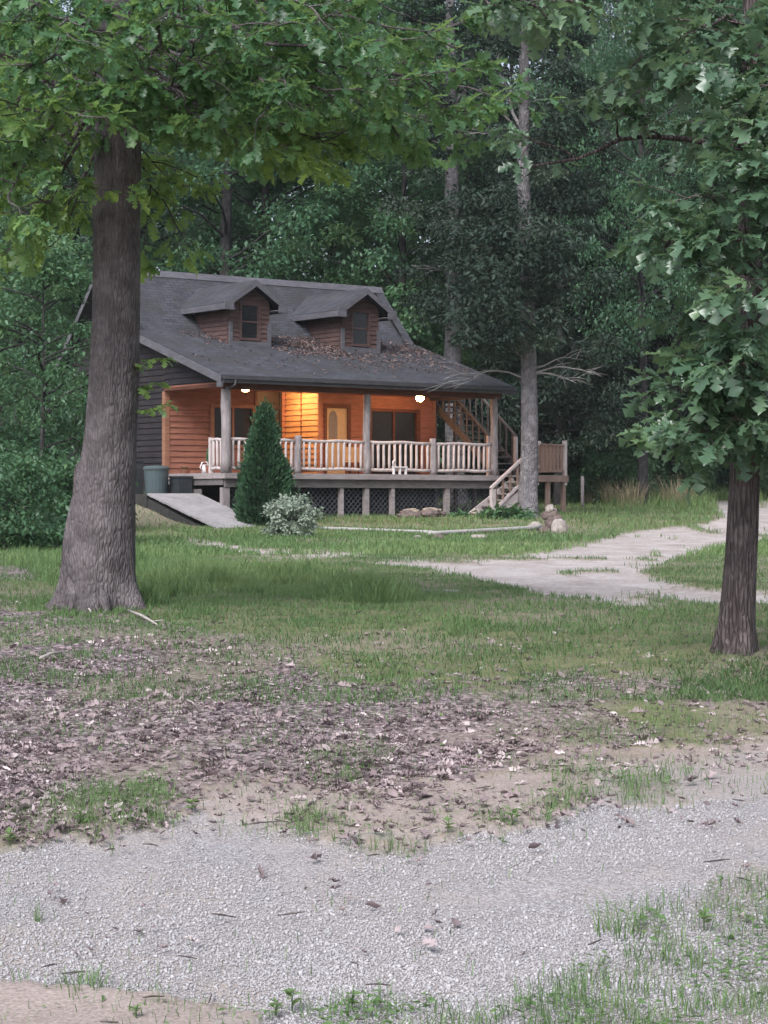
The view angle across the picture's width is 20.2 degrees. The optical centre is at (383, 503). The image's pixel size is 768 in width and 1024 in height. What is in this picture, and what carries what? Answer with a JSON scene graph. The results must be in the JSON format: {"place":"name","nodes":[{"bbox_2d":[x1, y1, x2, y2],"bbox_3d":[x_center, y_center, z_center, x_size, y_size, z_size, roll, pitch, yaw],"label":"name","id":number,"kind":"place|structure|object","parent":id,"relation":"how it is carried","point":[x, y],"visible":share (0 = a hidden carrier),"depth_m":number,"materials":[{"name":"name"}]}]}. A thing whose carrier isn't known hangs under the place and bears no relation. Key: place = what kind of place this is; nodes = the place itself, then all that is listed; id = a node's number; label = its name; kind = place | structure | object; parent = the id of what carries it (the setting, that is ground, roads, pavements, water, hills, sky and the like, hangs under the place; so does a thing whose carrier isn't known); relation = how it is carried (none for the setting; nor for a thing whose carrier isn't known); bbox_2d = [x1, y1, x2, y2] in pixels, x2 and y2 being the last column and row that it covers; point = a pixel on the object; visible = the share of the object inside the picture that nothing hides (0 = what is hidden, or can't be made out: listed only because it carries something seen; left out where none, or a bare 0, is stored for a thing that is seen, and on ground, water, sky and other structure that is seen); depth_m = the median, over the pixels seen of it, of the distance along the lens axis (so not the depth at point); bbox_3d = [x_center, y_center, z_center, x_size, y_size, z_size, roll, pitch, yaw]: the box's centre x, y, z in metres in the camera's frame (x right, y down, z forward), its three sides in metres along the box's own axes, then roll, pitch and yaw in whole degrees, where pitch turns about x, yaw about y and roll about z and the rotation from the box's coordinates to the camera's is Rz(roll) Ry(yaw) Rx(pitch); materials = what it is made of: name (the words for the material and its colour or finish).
{"place":"outdoors","nodes":[
{"label":"outdoors","id":0,"kind":"place"},
{"bbox_2d":[0,0,736,277],"label":"sky","id":1,"kind":"structure","parent":0,"point":[65,8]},
{"bbox_2d":[0,338,767,1023],"bbox_3d":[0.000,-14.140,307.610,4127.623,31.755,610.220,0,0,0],"label":"ground","id":2,"kind":"structure","parent":0,"point":[22,1000],"depth_m":12.63,"materials":[{"name":"soil"}]},
{"bbox_2d":[2,826,16,845],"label":"weed","id":3,"kind":"object","parent":2,"relation":"on","point":[8,831],"visible":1,"depth_m":9.05,"materials":[{"name":"green plant"}]},
{"bbox_2d":[0,236,69,452],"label":"sapling","id":4,"kind":"object","parent":2,"relation":"on","point":[8,412],"visible":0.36,"depth_m":50.35,"materials":[{"name":"green plant"}]},
{"bbox_2d":[0,437,70,550],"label":"shrub","id":5,"kind":"object","parent":2,"relation":"on","point":[42,531],"visible":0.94,"depth_m":37.86,"materials":[{"name":"green plant"}]},
{"bbox_2d":[0,409,72,518],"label":"shrub","id":6,"kind":"object","parent":2,"relation":"on","point":[14,430],"visible":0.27,"depth_m":51.63,"materials":[{"name":"green plant"}]},
{"bbox_2d":[0,443,80,546],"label":"shrub","id":7,"kind":"object","parent":2,"relation":"on","point":[64,479],"visible":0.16,"depth_m":40.58,"materials":[{"name":"green plant"}]},
{"bbox_2d":[0,1,81,413],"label":"woodland tree","id":8,"kind":"object","parent":2,"relation":"on","point":[67,183],"visible":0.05,"depth_m":79.59,"materials":[{"name":"green plant"}]},
{"bbox_2d":[17,473,70,539],"bbox_3d":[-6.546,0.149,44.957,2.621,1.780,2.728,0,0,-25],"label":"shrub","id":9,"kind":"object","parent":2,"relation":"on","point":[46,508],"depth_m":45.05,"materials":[{"name":"green plant"}]},
{"bbox_2d":[0,242,92,508],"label":"sapling","id":10,"kind":"object","parent":2,"relation":"on","point":[7,320],"visible":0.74,"depth_m":44.02,"materials":[{"name":"green plant"}]},
{"bbox_2d":[0,0,93,425],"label":"woodland tree","id":11,"kind":"object","parent":2,"relation":"on","point":[16,318],"visible":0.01,"depth_m":103.81,"materials":[{"name":"green plant"}]},
{"bbox_2d":[0,1,152,450],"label":"woodland tree","id":12,"kind":"object","parent":2,"relation":"on","point":[60,242],"visible":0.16,"depth_m":72.84,"materials":[{"name":"green plant"}]},
{"bbox_2d":[17,364,138,520],"bbox_3d":[-7.971,-1.325,54.888,3.580,4.673,3.277,0,0,-3],"label":"shrub","id":13,"kind":"object","parent":2,"relation":"on","point":[69,421],"visible":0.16,"depth_m":54.68,"materials":[{"name":"green plant"}]},
{"bbox_2d":[73,809,89,822],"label":"weed","id":14,"kind":"object","parent":2,"relation":"on","point":[79,816],"visible":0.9,"depth_m":9.40,"materials":[{"name":"green plant"}]},
{"bbox_2d":[0,0,218,356],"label":"woodland tree","id":15,"kind":"object","parent":2,"relation":"on","point":[89,219],"visible":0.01,"depth_m":87.27,"materials":[{"name":"green plant"}]},
{"bbox_2d":[4,0,215,407],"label":"woodland tree","id":16,"kind":"object","parent":2,"relation":"on","point":[72,13],"depth_m":106.04,"materials":[{"name":"green plant"}]},
{"bbox_2d":[128,1004,141,1016],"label":"weed","id":17,"kind":"object","parent":2,"relation":"on","point":[135,1007],"visible":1,"depth_m":6.80,"materials":[{"name":"green plant"}]},
{"bbox_2d":[136,460,143,493],"bbox_3d":[-7.280,-0.600,61.730,0.640,1.300,0.540,0,0,-37],"label":"trash can","id":18,"kind":"object","parent":2,"relation":"on","point":[139,472],"visible":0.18,"depth_m":61.64,"materials":[{"name":"plastic"}]},
{"bbox_2d":[127,609,162,624],"bbox_3d":[-1.968,0.936,17.910,0.096,0.063,1.457,0,0,-16],"label":"stick","id":19,"kind":"object","parent":2,"relation":"on","point":[145,617],"visible":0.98,"depth_m":17.75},
{"bbox_2d":[8,0,296,374],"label":"woodland tree","id":20,"kind":"object","parent":2,"relation":"on","point":[209,213],"visible":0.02,"depth_m":85.19,"materials":[{"name":"green plant"}]},
{"bbox_2d":[136,780,188,799],"bbox_3d":[-1.019,1.333,10.017,0.287,0.114,0.310,0,0,0],"label":"grass tuft","id":21,"kind":"object","parent":2,"relation":"on","point":[172,791],"visible":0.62,"depth_m":10.02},
{"bbox_2d":[66,6,297,278],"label":"woodland tree","id":22,"kind":"object","parent":2,"relation":"on","point":[85,240],"depth_m":97.68,"materials":[{"name":"green plant"}]},
{"bbox_2d":[185,796,199,811],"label":"weed","id":23,"kind":"object","parent":2,"relation":"on","point":[190,801],"visible":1,"depth_m":9.70,"materials":[{"name":"green plant"}]},
{"bbox_2d":[136,493,264,528],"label":"ramp","id":24,"kind":"structure","parent":2,"relation":"on","point":[195,509],"depth_m":59.18,"materials":[{"name":"concrete"}]},
{"bbox_2d":[143,465,169,493],"bbox_3d":[-6.440,-0.685,61.110,0.763,0.810,0.763,0,0,0],"label":"trash can","id":25,"kind":"object","parent":24,"relation":"on","point":[156,478],"visible":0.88,"depth_m":60.82,"materials":[{"name":"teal plastic"}]},
{"bbox_2d":[169,476,192,492],"bbox_3d":[-5.750,-0.535,61.190,0.480,0.510,0.540,0,0,-37],"label":"storage box","id":26,"kind":"object","parent":24,"relation":"on","point":[182,484],"visible":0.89,"depth_m":61.01,"materials":[{"name":"plastic"}]},
{"bbox_2d":[89,0,345,279],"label":"woodland tree","id":27,"kind":"object","parent":2,"relation":"on","point":[224,263],"visible":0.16,"depth_m":78.13,"materials":[{"name":"green plant"}]},
{"bbox_2d":[156,11,360,280],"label":"woodland tree","id":28,"kind":"object","parent":2,"relation":"on","point":[281,216],"depth_m":107.78,"materials":[{"name":"green plant"}]},
{"bbox_2d":[232,396,299,525],"bbox_3d":[-3.195,-1.009,58.596,1.882,3.861,1.988,0,0,0],"label":"arborvitae","id":29,"kind":"object","parent":2,"relation":"on","point":[264,475],"visible":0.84,"depth_m":58.21,"materials":[{"name":"plant"}]},
{"bbox_2d":[140,0,417,343],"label":"woodland tree","id":30,"kind":"object","parent":2,"relation":"on","point":[263,192],"visible":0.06,"depth_m":83.15,"materials":[{"name":"green plant"}]},
{"bbox_2d":[0,0,565,613],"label":"oak tree","id":31,"kind":"object","parent":2,"relation":"on","point":[252,118],"visible":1,"depth_m":18.31,"materials":[{"name":"green plant"}]},
{"bbox_2d":[259,492,323,536],"bbox_3d":[-2.161,0.284,50.342,1.560,1.168,1.547,0,0,0],"label":"variegated shrub","id":32,"kind":"object","parent":2,"relation":"on","point":[282,520],"visible":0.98,"depth_m":50.06,"materials":[{"name":"green plant"}]},
{"bbox_2d":[48,270,568,517],"bbox_3d":[-2.532,-2.975,66.697,11.922,8.350,11.450,0,0,-37],"label":"cabin","id":33,"kind":"object","parent":2,"relation":"on","point":[382,418],"visible":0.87,"depth_m":64.57,"materials":[{"name":"brown wood"}]},
{"bbox_2d":[210,404,256,447],"bbox_3d":[-4.470,-2.300,63.916,1.680,1.280,0.155,0,0,-37],"label":"window","id":34,"kind":"structure","parent":33,"relation":"in","point":[240,419],"depth_m":64.02,"materials":[{"name":"orange wood"}]},
{"bbox_2d":[258,391,281,444],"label":"entry door","id":35,"kind":"structure","parent":33,"relation":"in","point":[275,397],"depth_m":66.93,"materials":[{"name":"wood"}]},
{"bbox_2d":[171,328,487,377],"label":"leaf debris","id":36,"kind":"object","parent":33,"relation":"on","point":[321,345],"visible":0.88,"depth_m":65.96,"materials":[{"name":"dry dead leaves"}]},
{"bbox_2d":[323,404,350,473],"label":"front door","id":37,"kind":"structure","parent":33,"relation":"in","point":[337,417],"depth_m":66.16,"materials":[{"name":"beige paint"}]},
{"bbox_2d":[345,447,362,473],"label":"porch chair","id":38,"kind":"object","parent":33,"relation":"on","point":[346,454],"visible":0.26,"depth_m":65.78,"materials":[{"name":"beige paint"}]},
{"bbox_2d":[370,408,419,474],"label":"sliding door","id":39,"kind":"structure","parent":33,"relation":"in","point":[386,424],"depth_m":67.58,"materials":[{"name":"black glass"}]},
{"bbox_2d":[214,0,442,347],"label":"woodland tree","id":40,"kind":"object","parent":2,"relation":"on","point":[397,167],"visible":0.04,"depth_m":86.56,"materials":[{"name":"green plant"}]},
{"bbox_2d":[1,148,710,461],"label":"wood","id":41,"kind":"object","parent":2,"relation":"on","point":[272,240],"depth_m":137.33,"materials":[{"name":"green plant"}]},
{"bbox_2d":[232,0,506,352],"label":"woodland tree","id":42,"kind":"object","parent":2,"relation":"on","point":[379,14],"visible":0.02,"depth_m":94.38,"materials":[{"name":"green plant"}]},
{"bbox_2d":[3,619,748,1023],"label":"twig scraps","id":43,"kind":"object","parent":2,"relation":"on","point":[279,821],"visible":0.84,"depth_m":9.05,"materials":[{"name":"wood"}]},
{"bbox_2d":[322,527,432,532],"bbox_3d":[-0.206,0.659,54.450,3.900,0.152,0.089,0,0,44],"label":"edging timber","id":44,"kind":"object","parent":2,"relation":"on","point":[349,528],"visible":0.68,"depth_m":54.55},
{"bbox_2d":[332,566,426,604],"bbox_3d":[-0.053,0.781,20.298,0.970,0.391,1.076,0,0,0],"label":"grass tuft","id":45,"kind":"object","parent":2,"relation":"on","point":[383,597],"visible":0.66,"depth_m":20.25,"materials":[{"name":"plant"}]},
{"bbox_2d":[0,687,767,1023],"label":"grass","id":46,"kind":"structure","parent":2,"relation":"on","point":[556,999],"depth_m":9.43,"materials":[{"name":"plant"}]},
{"bbox_2d":[0,482,767,556],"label":"grass","id":47,"kind":"structure","parent":2,"relation":"on","point":[418,545],"depth_m":50.40,"materials":[{"name":"plant"}]},
{"bbox_2d":[266,0,529,463],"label":"woodland tree","id":48,"kind":"object","parent":2,"relation":"on","point":[396,292],"visible":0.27,"depth_m":79.22,"materials":[{"name":"green plant"}]},
{"bbox_2d":[299,2,506,415],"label":"woodland tree","id":49,"kind":"object","parent":2,"relation":"on","point":[401,188],"depth_m":109.90,"materials":[{"name":"green plant"}]},
{"bbox_2d":[395,510,422,517],"bbox_3d":[0.716,0.327,62.009,0.800,0.338,0.406,0,0,0],"label":"rock","id":50,"kind":"object","parent":2,"relation":"on","point":[405,513],"visible":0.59,"depth_m":61.88,"materials":[{"name":"brown stone"}]},
{"bbox_2d":[420,508,442,516],"bbox_3d":[1.287,0.293,62.385,0.828,0.344,0.465,0,0,0],"label":"rock","id":51,"kind":"object","parent":2,"relation":"on","point":[428,512],"visible":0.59,"depth_m":62.26,"materials":[{"name":"brown stone"}]},
{"bbox_2d":[370,0,517,504],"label":"cedar tree","id":52,"kind":"object","parent":2,"relation":"on","point":[426,214],"visible":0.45,"depth_m":74.90,"materials":[{"name":"green plant"}]},
{"bbox_2d":[442,816,456,832],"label":"weed","id":53,"kind":"object","parent":2,"relation":"on","point":[447,819],"visible":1,"depth_m":9.30,"materials":[{"name":"green plant"}]},
{"bbox_2d":[447,508,470,516],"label":"plant","id":54,"kind":"object","parent":2,"relation":"on","point":[460,511],"visible":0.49,"depth_m":62.34,"materials":[{"name":"green plant"}]},
{"bbox_2d":[365,0,589,409],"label":"woodland tree","id":55,"kind":"object","parent":2,"relation":"on","point":[514,82],"visible":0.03,"depth_m":92.06,"materials":[{"name":"green plant"}]},
{"bbox_2d":[437,420,519,496],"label":"bush","id":56,"kind":"object","parent":2,"relation":"on","point":[467,473],"visible":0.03,"depth_m":89.31,"materials":[{"name":"green plant"}]},
{"bbox_2d":[428,525,541,535],"bbox_3d":[2.589,0.661,54.000,0.125,0.214,5.492,0,0,33],"label":"edging timber","id":57,"kind":"object","parent":2,"relation":"on","point":[487,530],"visible":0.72,"depth_m":53.82,"materials":[{"name":"wood"}]},
{"bbox_2d":[371,3,618,465],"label":"woodland tree","id":58,"kind":"object","parent":2,"relation":"on","point":[513,62],"visible":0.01,"depth_m":101.14,"materials":[{"name":"green plant"}]},
{"bbox_2d":[478,503,517,519],"bbox_3d":[3.312,0.336,61.068,1.288,0.780,1.200,0,0,0],"label":"plant","id":59,"kind":"object","parent":2,"relation":"on","point":[493,513],"visible":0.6,"depth_m":60.78,"materials":[{"name":"green plant"}]},
{"bbox_2d":[429,164,583,499],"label":"cedar tree","id":60,"kind":"object","parent":2,"relation":"on","point":[441,434],"visible":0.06,"depth_m":82.32,"materials":[{"name":"green plant"}]},
{"bbox_2d":[465,442,549,496],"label":"bush","id":61,"kind":"object","parent":2,"relation":"on","point":[501,460],"visible":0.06,"depth_m":87.14,"materials":[{"name":"green plant"}]},
{"bbox_2d":[499,805,520,824],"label":"weed","id":62,"kind":"object","parent":2,"relation":"on","point":[514,811],"visible":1,"depth_m":9.45,"materials":[{"name":"green plant"}]},
{"bbox_2d":[503,503,540,519],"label":"plant","id":63,"kind":"object","parent":2,"relation":"on","point":[521,512],"visible":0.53,"depth_m":60.89,"materials":[{"name":"green plant"}]},
{"bbox_2d":[420,0,631,516],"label":"cedar tree","id":64,"kind":"object","parent":2,"relation":"on","point":[525,316],"visible":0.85,"depth_m":61.34,"materials":[{"name":"green plant"}]},
{"bbox_2d":[437,128,655,494],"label":"cedar tree","id":65,"kind":"object","parent":2,"relation":"on","point":[550,353],"visible":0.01,"depth_m":84.85,"materials":[{"name":"green plant"}]},
{"bbox_2d":[435,0,665,432],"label":"woodland tree","id":66,"kind":"object","parent":2,"relation":"on","point":[606,131],"visible":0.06,"depth_m":91.77,"materials":[{"name":"green plant"}]},
{"bbox_2d":[541,504,562,528],"bbox_3d":[4.316,0.402,55.710,0.574,0.799,0.445,0,0,0],"label":"garden statue","id":67,"kind":"object","parent":2,"relation":"on","point":[550,514],"visible":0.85,"depth_m":55.57,"materials":[{"name":"brown stone"}]},
{"bbox_2d":[452,88,653,504],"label":"cedar tree","id":68,"kind":"object","parent":2,"relation":"on","point":[560,393],"visible":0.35,"depth_m":73.94,"materials":[{"name":"green plant"}]},
{"bbox_2d":[551,519,567,533],"bbox_3d":[4.375,0.655,53.899,0.420,0.577,0.399,0,0,0],"label":"rock","id":69,"kind":"object","parent":2,"relation":"on","point":[559,524],"visible":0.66,"depth_m":53.73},
{"bbox_2d":[503,424,617,498],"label":"bush","id":70,"kind":"object","parent":2,"relation":"on","point":[573,465],"visible":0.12,"depth_m":85.54,"materials":[{"name":"green plant"}]},
{"bbox_2d":[580,476,583,506],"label":"fence post","id":71,"kind":"object","parent":2,"relation":"on","point":[582,490],"visible":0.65,"depth_m":72.85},
{"bbox_2d":[502,1,662,465],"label":"woodland tree","id":72,"kind":"object","parent":2,"relation":"on","point":[581,453],"visible":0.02,"depth_m":112.80,"materials":[{"name":"green plant"}]},
{"bbox_2d":[577,488,601,503],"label":"grass clump","id":73,"kind":"object","parent":2,"relation":"on","point":[589,498],"visible":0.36,"depth_m":76.57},
{"bbox_2d":[481,139,712,491],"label":"cedar tree","id":74,"kind":"object","parent":2,"relation":"on","point":[650,364],"visible":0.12,"depth_m":81.36,"materials":[{"name":"green plant"}]},
{"bbox_2d":[584,477,635,505],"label":"grass clump","id":75,"kind":"object","parent":2,"relation":"on","point":[610,493],"visible":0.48,"depth_m":74.68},
{"bbox_2d":[460,0,767,655],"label":"oak tree","id":76,"kind":"object","parent":2,"relation":"on","point":[731,410],"visible":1,"depth_m":13.75,"materials":[{"name":"green plant"}]},
{"bbox_2d":[530,0,700,461],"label":"woodland tree","id":77,"kind":"object","parent":2,"relation":"on","point":[607,9],"visible":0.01,"depth_m":97.29,"materials":[{"name":"green plant"}]},
{"bbox_2d":[566,433,665,504],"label":"bush","id":78,"kind":"object","parent":2,"relation":"on","point":[600,465],"visible":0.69,"depth_m":76.28,"materials":[{"name":"green plant"}]},
{"bbox_2d":[607,477,663,506],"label":"grass clump","id":79,"kind":"object","parent":2,"relation":"on","point":[629,495],"visible":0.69,"depth_m":72.35,"materials":[{"name":"plant"}]},
{"bbox_2d":[543,0,732,505],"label":"woodland tree","id":80,"kind":"object","parent":2,"relation":"on","point":[639,160],"visible":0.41,"depth_m":73.03,"materials":[{"name":"green plant"}]},
{"bbox_2d":[518,0,767,491],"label":"woodland tree","id":81,"kind":"object","parent":2,"relation":"on","point":[659,153],"visible":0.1,"depth_m":83.13,"materials":[{"name":"green plant"}]},
{"bbox_2d":[605,445,715,490],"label":"bush","id":82,"kind":"object","parent":2,"relation":"on","point":[621,463],"visible":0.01,"depth_m":90.91,"materials":[{"name":"green plant"}]},
{"bbox_2d":[607,2,734,382],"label":"woodland tree","id":83,"kind":"object","parent":2,"relation":"on","point":[657,146],"depth_m":109.04,"materials":[{"name":"green plant"}]},
{"bbox_2d":[626,445,721,498],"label":"bush","id":84,"kind":"object","parent":2,"relation":"on","point":[679,477],"visible":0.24,"depth_m":82.57,"materials":[{"name":"green plant"}]},
{"bbox_2d":[585,145,767,445],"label":"cedar tree","id":85,"kind":"object","parent":2,"relation":"on","point":[657,337],"visible":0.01,"depth_m":87.97,"materials":[{"name":"green plant"}]},
{"bbox_2d":[651,473,711,506],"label":"grass clump","id":86,"kind":"object","parent":2,"relation":"on","point":[670,496],"visible":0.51,"depth_m":72.61,"materials":[{"name":"plant"}]},
{"bbox_2d":[616,0,766,410],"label":"woodland tree","id":87,"kind":"object","parent":2,"relation":"on","point":[733,64],"visible":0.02,"depth_m":88.67,"materials":[{"name":"green plant"}]},
{"bbox_2d":[656,188,767,494],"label":"cedar tree","id":88,"kind":"object","parent":2,"relation":"on","point":[728,323],"depth_m":85.42,"materials":[{"name":"green plant"}]},
{"bbox_2d":[681,0,767,355],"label":"woodland tree","id":89,"kind":"object","parent":2,"relation":"on","point":[720,84],"visible":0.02,"depth_m":80.68,"materials":[{"name":"green plant"}]},
{"bbox_2d":[688,454,767,497],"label":"bush","id":90,"kind":"object","parent":2,"relation":"on","point":[723,474],"visible":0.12,"depth_m":86.89,"materials":[{"name":"green plant"}]},
{"bbox_2d":[759,441,767,499],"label":"bush","id":91,"kind":"object","parent":2,"relation":"on","point":[764,487],"visible":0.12,"depth_m":84.67,"materials":[{"name":"green plant"}]},
{"bbox_2d":[0,752,767,1023],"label":"gravel road","id":92,"kind":"structure","parent":0,"point":[99,859],"depth_m":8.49,"materials":[{"name":"gravel"}]},
{"bbox_2d":[26,895,50,921],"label":"grass tuft","id":93,"kind":"object","parent":92,"relation":"on","point":[37,918],"visible":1,"depth_m":7.95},
{"bbox_2d":[46,960,114,990],"bbox_3d":[-0.996,1.567,7.153,0.274,0.097,0.254,0,0,0],"label":"grass tuft","id":94,"kind":"object","parent":92,"relation":"on","point":[87,979],"visible":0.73,"depth_m":7.17,"materials":[{"name":"plant"}]},
{"bbox_2d":[268,998,282,1014],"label":"weed","id":95,"kind":"object","parent":92,"relation":"on","point":[271,1004],"visible":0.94,"depth_m":6.90,"materials":[{"name":"green plant"}]},
{"bbox_2d":[279,988,302,1010],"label":"weed","id":96,"kind":"object","parent":92,"relation":"on","point":[290,994],"visible":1,"depth_m":6.95,"materials":[{"name":"green plant"}]},
{"bbox_2d":[345,990,364,1008],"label":"weed","id":97,"kind":"object","parent":92,"relation":"on","point":[355,993],"visible":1,"depth_m":6.95,"materials":[{"name":"green plant"}]},
{"bbox_2d":[0,574,767,956],"bbox_3d":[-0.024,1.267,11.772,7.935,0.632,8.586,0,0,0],"label":"leaf litter","id":98,"kind":"object","parent":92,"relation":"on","point":[439,772],"visible":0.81,"depth_m":11.42,"materials":[{"name":"plant"}]},
{"bbox_2d":[0,610,767,1023],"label":"weeds","id":99,"kind":"object","parent":92,"relation":"on","point":[640,1000],"visible":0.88,"depth_m":7.43,"materials":[{"name":"green plant"}]},
{"bbox_2d":[567,890,671,940],"bbox_3d":[0.826,1.484,7.789,0.368,0.170,0.384,0,0,-38],"label":"grass tuft","id":100,"kind":"object","parent":92,"relation":"on","point":[618,924],"visible":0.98,"depth_m":7.81,"materials":[{"name":"plant"}]},
{"bbox_2d":[696,907,716,929],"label":"weed","id":101,"kind":"object","parent":92,"relation":"on","point":[703,915],"visible":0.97,"depth_m":7.85,"materials":[{"name":"green plant"}]},
{"bbox_2d":[0,539,767,703],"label":"grass","id":102,"kind":"structure","parent":0,"point":[165,578],"depth_m":17.89,"materials":[{"name":"plant"}]},
{"bbox_2d":[392,459,407,473],"bbox_3d":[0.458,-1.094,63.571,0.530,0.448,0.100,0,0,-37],"label":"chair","id":103,"kind":"object","parent":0,"point":[399,468],"visible":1,"depth_m":63.53,"materials":[{"name":"white paint"}]},
{"bbox_2d":[191,498,767,605],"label":"driveway","id":104,"kind":"structure","parent":0,"point":[545,576],"depth_m":31.09,"materials":[{"name":"gravel"}]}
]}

